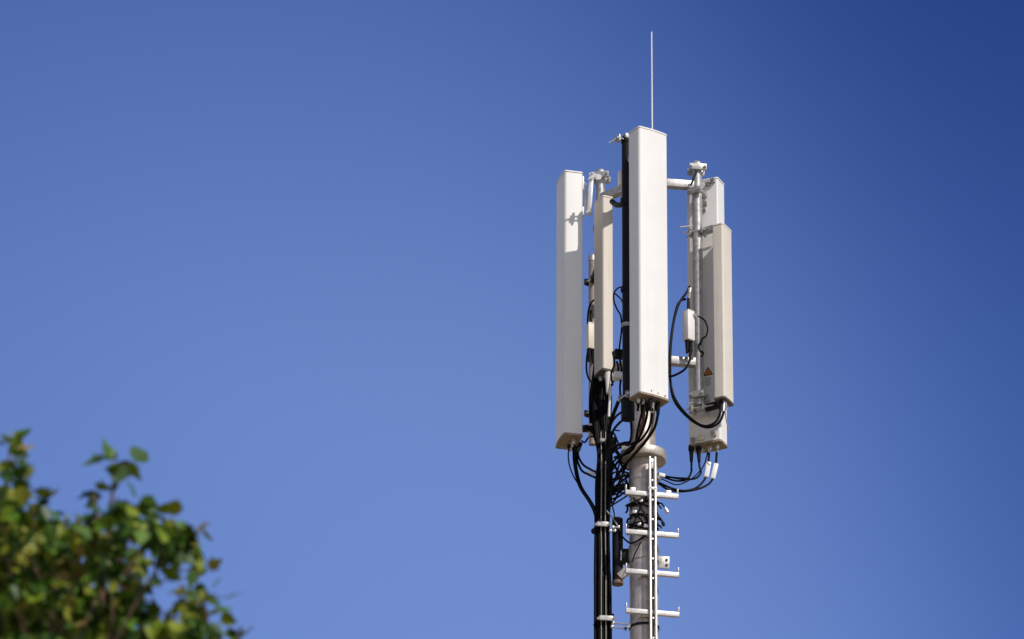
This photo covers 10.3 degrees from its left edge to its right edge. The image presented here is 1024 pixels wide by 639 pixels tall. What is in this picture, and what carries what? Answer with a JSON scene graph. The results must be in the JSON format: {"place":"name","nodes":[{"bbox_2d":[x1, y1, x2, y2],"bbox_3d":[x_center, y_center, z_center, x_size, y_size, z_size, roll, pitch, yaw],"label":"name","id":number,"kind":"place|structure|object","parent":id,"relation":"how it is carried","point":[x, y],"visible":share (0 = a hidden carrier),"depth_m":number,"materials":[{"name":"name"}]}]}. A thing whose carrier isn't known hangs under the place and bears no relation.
{"place":"outdoors","nodes":[
{"label":"outdoors","id":0,"kind":"place"},
{"bbox_2d":[0,0,1023,638],"label":"sky","id":1,"kind":"structure","parent":0,"point":[295,257],"materials":[{"name":"blue"}]},
{"bbox_2d":[555,170,610,451],"bbox_3d":[0.480,-0.077,36.721,0.380,2.022,0.271,7,-27,-13],"label":"panel antenna","id":2,"kind":"object","parent":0,"point":[570,213],"visible":1,"depth_m":36.59,"materials":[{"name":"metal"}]},
{"bbox_2d":[567,444,593,505],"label":"cable","id":3,"kind":"object","parent":2,"relation":"attached to","point":[568,446],"visible":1,"depth_m":36.13,"materials":[{"name":"black rubber"}]},
{"bbox_2d":[572,445,596,638],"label":"feeder cable","id":4,"kind":"object","parent":2,"relation":"hanging from","point":[595,543],"visible":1,"depth_m":35.79,"materials":[{"name":"black rubber"}]},
{"bbox_2d":[575,445,596,514],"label":"feeder cable","id":5,"kind":"object","parent":2,"relation":"hanging from","point":[595,510],"visible":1,"depth_m":36.13,"materials":[{"name":"black rubber"}]},
{"bbox_2d":[577,443,595,478],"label":"feeder cable","id":6,"kind":"object","parent":2,"relation":"hanging from","point":[587,472],"visible":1,"depth_m":36.16,"materials":[{"name":"black rubber"}]},
{"bbox_2d":[577,442,595,472],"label":"feeder cable","id":7,"kind":"object","parent":2,"relation":"hanging from","point":[583,464],"visible":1,"depth_m":36.24,"materials":[{"name":"black rubber"}]},
{"bbox_2d":[589,361,596,482],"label":"feeder cable","id":8,"kind":"object","parent":2,"relation":"hanging from","point":[591,426],"visible":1,"depth_m":36.43,"materials":[{"name":"black rubber"}]},
{"bbox_2d":[591,398,594,431],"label":"feeder cable","id":9,"kind":"object","parent":2,"relation":"hanging from","point":[592,414],"visible":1,"depth_m":36.41,"materials":[{"name":"black rubber"}]},
{"label":"ground","id":10,"kind":"structure","parent":0,"visible":0},
{"bbox_2d":[0,428,254,638],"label":"leafy tree","id":11,"kind":"object","parent":10,"relation":"on","point":[48,578],"visible":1,"depth_m":24.32,"materials":[{"name":"green plant"}]},
{"bbox_2d":[620,402,669,638],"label":"mast","id":12,"kind":"object","parent":10,"relation":"on","point":[637,466],"visible":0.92,"depth_m":35.74,"materials":[{"name":"metal"}]},
{"bbox_2d":[596,169,621,372],"bbox_3d":[0.667,-0.129,36.739,0.325,1.984,0.110,-22,-34,38],"label":"support pipe","id":13,"kind":"object","parent":12,"relation":"attached to","point":[615,192],"visible":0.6,"depth_m":37.10,"materials":[{"name":"metal"}]},
{"bbox_2d":[582,254,595,445],"bbox_3d":[0.559,0.131,36.947,0.109,1.377,0.423,7,-27,-13],"label":"support pipe","id":14,"kind":"object","parent":13,"relation":"attached to","point":[589,282],"visible":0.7,"depth_m":37.21,"materials":[{"name":"grey metal"}]},
{"bbox_2d":[586,310,593,362],"bbox_3d":[0.514,0.110,37.064,0.057,0.370,0.045,12,-28,-22],"label":"control box","id":15,"kind":"object","parent":14,"relation":"attached to","point":[590,336],"visible":0.81,"depth_m":37.03,"materials":[{"name":"beige plastic"}]},
{"bbox_2d":[585,349,590,382],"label":"cable","id":16,"kind":"object","parent":15,"relation":"hanging from","point":[586,365],"visible":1,"depth_m":36.79,"materials":[{"name":"black rubber"}]},
{"bbox_2d":[587,299,593,323],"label":"cable","id":17,"kind":"object","parent":15,"relation":"attached to","point":[592,301],"visible":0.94,"depth_m":37.13,"materials":[{"name":"black rubber"}]},
{"bbox_2d":[591,374,594,409],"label":"feeder cable","id":18,"kind":"object","parent":13,"relation":"hanging from","point":[592,392],"visible":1,"depth_m":36.48,"materials":[{"name":"black rubber"}]},
{"bbox_2d":[595,379,600,638],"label":"feeder cable","id":19,"kind":"object","parent":13,"relation":"hanging from","point":[598,529],"visible":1,"depth_m":35.88,"materials":[{"name":"black rubber"}]},
{"bbox_2d":[598,379,602,638],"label":"feeder cable","id":20,"kind":"object","parent":13,"relation":"hanging from","point":[600,491],"visible":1,"depth_m":36.00,"materials":[{"name":"black rubber"}]},
{"bbox_2d":[600,436,616,447],"bbox_3d":[0.607,0.782,36.251,0.115,0.062,0.082,3,-26,-5],"label":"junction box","id":21,"kind":"object","parent":20,"relation":"attached to","point":[603,439],"visible":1,"depth_m":36.22,"materials":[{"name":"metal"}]},
{"bbox_2d":[599,381,604,638],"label":"feeder cable","id":22,"kind":"object","parent":13,"relation":"hanging from","point":[602,520],"visible":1,"depth_m":35.82,"materials":[{"name":"black rubber"}]},
{"bbox_2d":[593,195,612,393],"bbox_3d":[0.580,-0.118,36.749,0.106,1.409,0.267,5,-26,-9],"label":"slim antenna","id":23,"kind":"object","parent":13,"relation":"attached to","point":[603,281],"visible":1,"depth_m":36.68,"materials":[{"name":"beige plastic"}]},
{"bbox_2d":[593,378,599,638],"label":"feeder cable","id":24,"kind":"object","parent":23,"relation":"hanging from","point":[597,446],"visible":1,"depth_m":36.03,"materials":[{"name":"black rubber"}]},
{"bbox_2d":[600,380,604,638],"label":"feeder cable","id":25,"kind":"object","parent":23,"relation":"attached to","point":[601,419],"visible":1,"depth_m":35.97,"materials":[{"name":"black rubber"}]},
{"bbox_2d":[602,380,607,638],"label":"feeder cable","id":26,"kind":"object","parent":23,"relation":"attached to","point":[605,553],"visible":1,"depth_m":35.76,"materials":[{"name":"black rubber"}]},
{"bbox_2d":[605,382,610,638],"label":"feeder cable","id":27,"kind":"object","parent":23,"relation":"hanging from","point":[607,505],"visible":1,"depth_m":35.91,"materials":[{"name":"black rubber"}]},
{"bbox_2d":[606,394,612,589],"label":"feeder cable","id":28,"kind":"object","parent":23,"relation":"hanging from","point":[612,465],"visible":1,"depth_m":36.18,"materials":[{"name":"black rubber"}]},
{"bbox_2d":[608,373,612,416],"bbox_3d":[0.630,0.479,36.326,0.023,0.322,0.044,-21,-33,37],"label":"conduit tube","id":29,"kind":"object","parent":23,"relation":"hanging from","point":[609,400],"visible":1,"depth_m":36.29,"materials":[{"name":"white plastic"}]},
{"bbox_2d":[610,351,614,385],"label":"cable","id":30,"kind":"object","parent":23,"relation":"attached to","point":[611,372],"visible":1,"depth_m":36.28,"materials":[{"name":"black rubber"}]},
{"bbox_2d":[610,361,619,385],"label":"cable","id":31,"kind":"object","parent":23,"relation":"attached to","point":[618,368],"visible":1,"depth_m":36.21,"materials":[{"name":"black rubber"}]},
{"bbox_2d":[609,394,612,508],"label":"feeder cable","id":32,"kind":"object","parent":13,"relation":"hanging from","point":[610,416],"visible":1,"depth_m":36.44,"materials":[{"name":"black rubber"}]},
{"bbox_2d":[593,614,630,629],"bbox_3d":[0.628,1.890,35.581,0.240,0.162,0.141,0,-26,0],"label":"cable clamp","id":33,"kind":"object","parent":12,"relation":"attached to","point":[606,618],"visible":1,"depth_m":35.53,"materials":[{"name":"metal"}]},
{"bbox_2d":[601,434,601,638],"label":"feeder cable","id":34,"kind":"object","parent":33,"relation":"attached to","point":[601,535],"visible":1,"depth_m":35.80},
{"bbox_2d":[605,432,605,638],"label":"feeder cable","id":35,"kind":"object","parent":33,"relation":"attached to","point":[605,537],"visible":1,"depth_m":35.81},
{"bbox_2d":[612,468,624,502],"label":"cable","id":36,"kind":"object","parent":12,"relation":"attached to","point":[617,494],"visible":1,"depth_m":35.94,"materials":[{"name":"black rubber"}]},
{"bbox_2d":[610,495,626,506],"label":"cable","id":37,"kind":"object","parent":12,"relation":"attached to","point":[619,500],"visible":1,"depth_m":35.93,"materials":[{"name":"black rubber"}]},
{"bbox_2d":[612,517,629,586],"bbox_3d":[0.700,1.455,35.792,0.147,0.456,0.074,-9,-27,18],"label":"stub pipe","id":38,"kind":"object","parent":12,"relation":"attached to","point":[620,556],"visible":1,"depth_m":35.76,"materials":[{"name":"metal"}]},
{"bbox_2d":[591,521,619,533],"bbox_3d":[0.588,1.296,35.870,0.180,0.131,0.141,0,-26,0],"label":"cable clamp","id":39,"kind":"object","parent":38,"relation":"attached to","point":[602,523],"visible":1,"depth_m":35.81,"materials":[{"name":"metal"}]},
{"bbox_2d":[611,496,614,519],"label":"cable","id":40,"kind":"object","parent":38,"relation":"attached to","point":[612,507],"visible":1,"depth_m":35.91,"materials":[{"name":"black rubber"}]},
{"bbox_2d":[618,529,646,543],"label":"cable","id":41,"kind":"object","parent":38,"relation":"attached to","point":[627,541],"visible":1,"depth_m":35.70,"materials":[{"name":"black rubber"}]},
{"bbox_2d":[612,445,629,453],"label":"cable","id":42,"kind":"object","parent":12,"relation":"attached to","point":[620,447],"visible":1,"depth_m":35.93,"materials":[{"name":"black rubber"}]},
{"bbox_2d":[613,446,628,484],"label":"cable","id":43,"kind":"object","parent":12,"relation":"attached to","point":[624,473],"visible":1,"depth_m":35.97,"materials":[{"name":"black rubber"}]},
{"bbox_2d":[612,438,629,489],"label":"cable","id":44,"kind":"object","parent":12,"relation":"attached to","point":[618,458],"visible":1,"depth_m":36.09,"materials":[{"name":"black rubber"}]},
{"bbox_2d":[609,136,634,421],"bbox_3d":[0.697,-0.221,36.415,0.256,2.022,0.300,-10,-28,20],"label":"support pipe","id":45,"kind":"object","parent":12,"relation":"attached to","point":[627,410],"visible":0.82,"depth_m":36.24,"materials":[{"name":"metal"}]},
{"bbox_2d":[606,411,620,479],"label":"cable","id":46,"kind":"object","parent":45,"relation":"attached to","point":[611,423],"visible":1,"depth_m":36.12,"materials":[{"name":"black rubber"}]},
{"bbox_2d":[607,420,622,471],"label":"cable","id":47,"kind":"object","parent":45,"relation":"attached to","point":[613,430],"visible":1,"depth_m":36.10,"materials":[{"name":"black rubber"}]},
{"bbox_2d":[612,371,621,381],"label":"bolt block","id":48,"kind":"structure","parent":45,"relation":"attached to","point":[617,376],"depth_m":36.11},
{"bbox_2d":[613,293,621,358],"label":"cable","id":49,"kind":"object","parent":45,"relation":"hanging from","point":[621,328],"visible":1,"depth_m":36.15,"materials":[{"name":"black rubber"}]},
{"bbox_2d":[613,349,621,359],"bbox_3d":[0.680,0.221,36.198,0.060,0.055,0.050,7,-27,-13],"label":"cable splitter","id":50,"kind":"object","parent":45,"relation":"attached to","point":[615,353],"visible":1,"depth_m":36.18,"materials":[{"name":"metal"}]},
{"bbox_2d":[614,286,621,301],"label":"cable","id":51,"kind":"object","parent":45,"relation":"attached to","point":[619,297],"visible":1,"depth_m":36.34,"materials":[{"name":"black rubber"}]},
{"bbox_2d":[609,126,668,406],"bbox_3d":[0.802,-0.328,36.199,0.229,2.019,0.379,16,-30,-29],"label":"panel antenna","id":52,"kind":"object","parent":45,"relation":"attached to","point":[647,161],"visible":1,"depth_m":36.03,"materials":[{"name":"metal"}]},
{"bbox_2d":[603,401,619,485],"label":"cable","id":53,"kind":"object","parent":52,"relation":"attached to","point":[612,416],"visible":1,"depth_m":36.07,"materials":[{"name":"black rubber"}]},
{"bbox_2d":[619,359,621,394],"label":"cable","id":54,"kind":"object","parent":52,"relation":"attached to","point":[620,363],"visible":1,"depth_m":36.11,"materials":[{"name":"black rubber"}]},
{"bbox_2d":[606,401,648,489],"bbox_3d":[0.695,8.150,32.249,0.064,16.731,0.620,11,-28,-22],"label":"feeder cable","id":55,"kind":"object","parent":52,"relation":"hanging from","point":[636,440],"visible":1,"depth_m":35.83,"materials":[{"name":"black rubber"}]},
{"bbox_2d":[613,400,643,458],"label":"cable","id":56,"kind":"object","parent":52,"relation":"attached to","point":[638,425],"visible":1,"depth_m":35.79,"materials":[{"name":"black rubber"}]},
{"bbox_2d":[606,402,654,566],"bbox_3d":[0.712,8.151,32.243,0.062,16.726,0.622,13,-29,-24],"label":"feeder cable","id":57,"kind":"object","parent":52,"relation":"hanging from","point":[631,447],"visible":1,"depth_m":35.88,"materials":[{"name":"rubber"}]},
{"bbox_2d":[607,402,660,638],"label":"feeder cable","id":58,"kind":"object","parent":52,"relation":"hanging from","point":[610,495],"visible":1,"depth_m":35.73,"materials":[{"name":"black rubber"}]},
{"bbox_2d":[631,404,654,453],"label":"cable","id":59,"kind":"object","parent":52,"relation":"hanging from","point":[634,450],"visible":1,"depth_m":35.78,"materials":[{"name":"black rubber"}]},
{"bbox_2d":[647,398,652,410],"bbox_3d":[0.865,0.536,35.623,0.033,0.079,0.034,0,-26,0],"label":"connector","id":60,"kind":"object","parent":52,"relation":"attached to","point":[650,401],"visible":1,"depth_m":35.62,"materials":[{"name":"black plastic"}]},
{"bbox_2d":[618,422,632,446],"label":"cable","id":61,"kind":"object","parent":12,"relation":"attached to","point":[631,434],"visible":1,"depth_m":36.01,"materials":[{"name":"black rubber"}]},
{"bbox_2d":[625,502,647,512],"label":"cable","id":62,"kind":"object","parent":12,"relation":"attached to","point":[632,505],"visible":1,"depth_m":35.84,"materials":[{"name":"black rubber"}]},
{"bbox_2d":[633,497,648,527],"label":"cable","id":63,"kind":"object","parent":12,"relation":"attached to","point":[637,504],"visible":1,"depth_m":35.78,"materials":[{"name":"black rubber"}]},
{"bbox_2d":[638,404,645,435],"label":"cable","id":64,"kind":"object","parent":12,"relation":"attached to","point":[643,419],"visible":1,"depth_m":35.84,"materials":[{"name":"black rubber"}]},
{"bbox_2d":[625,500,659,506],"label":"cable","id":65,"kind":"object","parent":12,"relation":"attached to","point":[639,502],"visible":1,"depth_m":35.84,"materials":[{"name":"black rubber"}]},
{"bbox_2d":[627,523,658,529],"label":"cable","id":66,"kind":"object","parent":12,"relation":"attached to","point":[635,525],"visible":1,"depth_m":35.77,"materials":[{"name":"black rubber"}]},
{"bbox_2d":[626,512,660,523],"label":"cable","id":67,"kind":"object","parent":12,"relation":"attached to","point":[629,518],"visible":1,"depth_m":35.81,"materials":[{"name":"black rubber"}]},
{"bbox_2d":[626,499,661,508],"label":"cable","id":68,"kind":"object","parent":12,"relation":"attached to","point":[643,499],"visible":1,"depth_m":35.85,"materials":[{"name":"black rubber"}]},
{"bbox_2d":[627,521,661,528],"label":"cable","id":69,"kind":"object","parent":12,"relation":"attached to","point":[660,526],"visible":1,"depth_m":35.78,"materials":[{"name":"black rubber"}]},
{"bbox_2d":[651,32,652,128],"bbox_3d":[0.902,-1.374,37.116,0.050,1.164,0.060,0,-26,0],"label":"lightning rod","id":70,"kind":"object","parent":12,"relation":"attached to","point":[651,88],"visible":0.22,"depth_m":37.19,"materials":[{"name":"metal"}]},
{"bbox_2d":[625,456,679,638],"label":"climbing ladder","id":71,"kind":"object","parent":12,"relation":"attached to","point":[651,494],"visible":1,"depth_m":35.65,"materials":[{"name":"metal"}]},
{"bbox_2d":[632,497,646,528],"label":"cable","id":72,"kind":"object","parent":71,"relation":"attached to","point":[638,512],"visible":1,"depth_m":35.77,"materials":[{"name":"black rubber"}]},
{"bbox_2d":[615,446,693,481],"bbox_3d":[0.887,0.929,36.127,0.547,0.328,0.167,0,-26,0],"label":"cable","id":73,"kind":"object","parent":12,"relation":"attached to","point":[691,449],"visible":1,"depth_m":36.18,"materials":[{"name":"black rubber"}]},
{"bbox_2d":[613,446,701,487],"bbox_3d":[0.906,0.954,36.121,0.606,0.388,0.177,0,-26,0],"label":"cable","id":74,"kind":"object","parent":12,"relation":"attached to","point":[698,450],"visible":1,"depth_m":36.20,"materials":[{"name":"black rubber"}]},
{"bbox_2d":[656,511,664,525],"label":"cable","id":75,"kind":"object","parent":12,"relation":"attached to","point":[662,523],"visible":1,"depth_m":35.78,"materials":[{"name":"black rubber"}]},
{"bbox_2d":[612,446,710,493],"bbox_3d":[0.938,0.953,36.111,0.678,0.447,0.167,3,-26,-5],"label":"cable","id":76,"kind":"object","parent":12,"relation":"attached to","point":[707,468],"visible":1,"depth_m":36.14,"materials":[{"name":"rubber"}]},
{"bbox_2d":[658,502,668,513],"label":"cable","id":77,"kind":"object","parent":12,"relation":"attached to","point":[666,510],"visible":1,"depth_m":35.82,"materials":[{"name":"rubber"}]},
{"bbox_2d":[612,447,718,495],"bbox_3d":[0.962,0.967,36.108,0.737,0.485,0.168,3,-26,-5],"label":"cable","id":78,"kind":"object","parent":12,"relation":"attached to","point":[714,471],"visible":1,"depth_m":36.15,"materials":[{"name":"rubber"}]},
{"bbox_2d":[658,472,689,478],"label":"cable","id":79,"kind":"object","parent":12,"relation":"attached to","point":[661,474],"visible":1,"depth_m":36.00,"materials":[{"name":"black rubber"}]},
{"bbox_2d":[667,160,706,406],"bbox_3d":[1.085,-0.255,36.652,0.349,1.756,0.158,4,-26,-7],"label":"support pipe","id":80,"kind":"object","parent":12,"relation":"attached to","point":[697,169],"visible":0.75,"depth_m":36.68,"materials":[{"name":"metal"}]},
{"bbox_2d":[682,298,694,353],"bbox_3d":[1.132,0.042,36.454,0.060,0.395,0.058,21,-33,-35],"label":"control box","id":81,"kind":"object","parent":80,"relation":"attached to","point":[688,320],"visible":1,"depth_m":36.43,"materials":[{"name":"white plastic"}]},
{"bbox_2d":[668,347,692,376],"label":"cable","id":82,"kind":"object","parent":81,"relation":"attached to","point":[690,351],"visible":0.89,"depth_m":36.26,"materials":[{"name":"black rubber"}]},
{"bbox_2d":[688,287,691,297],"bbox_3d":[1.139,-0.128,36.569,0.027,0.186,0.074,-8,-27,16],"label":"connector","id":83,"kind":"object","parent":81,"relation":"attached to","point":[689,291],"visible":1,"depth_m":36.60,"materials":[{"name":"metal"}]},
{"bbox_2d":[692,314,707,345],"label":"cable","id":84,"kind":"object","parent":81,"relation":"attached to","point":[696,315],"visible":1,"depth_m":36.42,"materials":[{"name":"rubber"}]},
{"bbox_2d":[698,339,703,356],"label":"cable","id":85,"kind":"object","parent":84,"relation":"attached to","point":[699,343],"visible":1,"depth_m":36.34,"materials":[{"name":"black rubber"}]},
{"bbox_2d":[679,222,733,415],"bbox_3d":[1.248,-0.025,36.502,0.307,1.331,0.173,-9,-28,19],"label":"slim antenna","id":86,"kind":"object","parent":80,"relation":"attached to","point":[723,330],"visible":1,"depth_m":36.42,"materials":[{"name":"beige plastic"}]},
{"bbox_2d":[668,298,722,426],"bbox_3d":[1.171,0.252,36.313,0.312,0.998,0.176,-15,-30,29],"label":"cable","id":87,"kind":"object","parent":86,"relation":"attached to","point":[720,403],"visible":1,"depth_m":36.23,"materials":[{"name":"black rubber"}]},
{"bbox_2d":[669,286,725,428],"bbox_3d":[1.194,0.232,36.370,0.350,1.098,0.168,-10,-28,20],"label":"cable","id":88,"kind":"object","parent":86,"relation":"attached to","point":[724,401],"visible":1,"depth_m":36.15,"materials":[{"name":"rubber"}]},
{"bbox_2d":[725,402,729,430],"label":"cable","id":89,"kind":"object","parent":86,"relation":"attached to","point":[725,416],"visible":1,"depth_m":36.15,"materials":[{"name":"metal"}]},
{"bbox_2d":[687,177,727,453],"bbox_3d":[1.230,-0.047,36.661,0.229,1.924,0.269,-11,-28,22],"label":"panel antenna","id":90,"kind":"object","parent":80,"relation":"attached to","point":[711,189],"visible":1,"depth_m":36.64,"materials":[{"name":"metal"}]},
{"bbox_2d":[661,450,707,484],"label":"cable","id":91,"kind":"object","parent":90,"relation":"hanging from","point":[692,477],"visible":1,"depth_m":36.10,"materials":[{"name":"black rubber"}]}
]}

